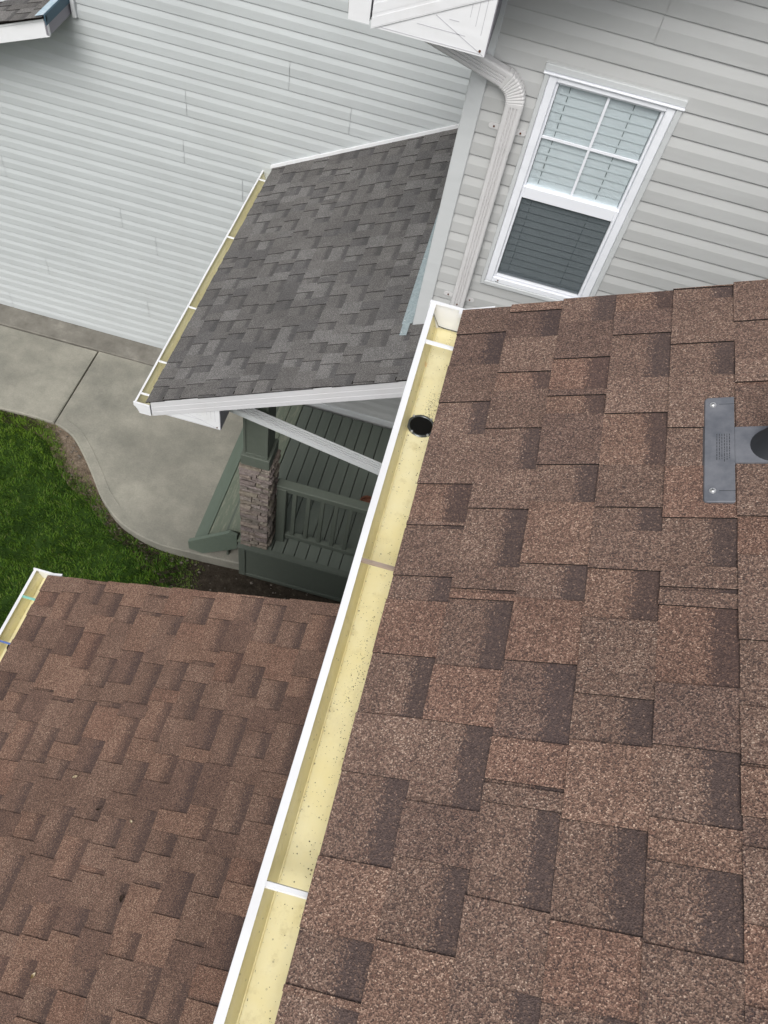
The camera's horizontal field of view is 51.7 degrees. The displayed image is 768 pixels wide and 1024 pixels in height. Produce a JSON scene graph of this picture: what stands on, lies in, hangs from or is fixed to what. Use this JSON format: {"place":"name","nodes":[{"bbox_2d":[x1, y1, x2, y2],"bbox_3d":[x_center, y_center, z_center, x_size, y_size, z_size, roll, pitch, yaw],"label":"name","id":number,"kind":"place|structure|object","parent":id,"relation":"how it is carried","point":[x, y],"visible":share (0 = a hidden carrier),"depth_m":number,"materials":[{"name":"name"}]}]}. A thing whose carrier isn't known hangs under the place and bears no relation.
{"place":"outdoors","nodes":[
{"label":"outdoors","id":0,"kind":"place"},
{"bbox_2d":[0,410,204,628],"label":"lawn grass","id":1,"kind":"structure","parent":0,"point":[63,530],"depth_m":8.00,"materials":[{"name":"green plant"}]},
{"bbox_2d":[0,352,340,603],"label":"soil","id":2,"kind":"structure","parent":0,"point":[214,575],"depth_m":8.04,"materials":[{"name":"brown soil"}]},
{"bbox_2d":[0,422,148,627],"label":"lawn thatch","id":3,"kind":"object","parent":2,"relation":"on","point":[39,529],"visible":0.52,"depth_m":7.94,"materials":[{"name":"green plant"}]},
{"bbox_2d":[0,304,304,569],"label":"walkway","id":4,"kind":"structure","parent":2,"relation":"on","point":[156,479],"depth_m":8.67,"materials":[{"name":"concrete"}]},
{"bbox_2d":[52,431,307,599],"bbox_3d":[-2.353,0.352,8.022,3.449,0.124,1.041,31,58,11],"label":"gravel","id":5,"kind":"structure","parent":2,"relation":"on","point":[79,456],"depth_m":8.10,"materials":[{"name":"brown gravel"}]},
{"bbox_2d":[0,0,470,348],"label":"house","id":6,"kind":"structure","parent":2,"relation":"on","point":[144,144],"depth_m":6.81,"materials":[{"name":"grey plastic"}]},
{"bbox_2d":[188,405,391,601],"bbox_3d":[-0.404,-0.942,7.496,2.303,2.940,2.464,16,57,1],"label":"porch","id":7,"kind":"object","parent":2,"relation":"on","point":[292,512],"visible":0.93,"depth_m":7.77,"materials":[{"name":"green paint"}]},
{"bbox_2d":[360,495,371,502],"bbox_3d":[-0.176,-0.059,7.897,0.156,0.155,0.152,16,57,1],"label":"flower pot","id":8,"kind":"object","parent":7,"relation":"on","point":[366,498],"visible":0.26,"depth_m":7.88,"materials":[{"name":"ceramic"}]},
{"bbox_2d":[0,279,767,1023],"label":"house","id":9,"kind":"structure","parent":2,"relation":"on","point":[542,799],"depth_m":1.69,"materials":[{"name":"brown"}]},
{"bbox_2d":[247,335,450,1022],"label":"gutter grit","id":10,"kind":"object","parent":9,"relation":"on","point":[361,655],"visible":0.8,"depth_m":1.78,"materials":[{"name":"brown gravel"}]},
{"bbox_2d":[703,397,767,502],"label":"anchor","id":11,"kind":"object","parent":9,"relation":"on","point":[728,446],"visible":1,"depth_m":1.71,"materials":[{"name":"grey metal"}]},
{"bbox_2d":[133,0,767,474],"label":"house","id":12,"kind":"structure","parent":2,"relation":"on","point":[585,148],"depth_m":4.19,"materials":[{"name":"grey plastic"}]},
{"bbox_2d":[480,62,687,301],"bbox_3d":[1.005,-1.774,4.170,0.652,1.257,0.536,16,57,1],"label":"window","id":13,"kind":"structure","parent":12,"relation":"in","point":[593,145],"depth_m":3.96,"materials":[{"name":"grey plastic"}]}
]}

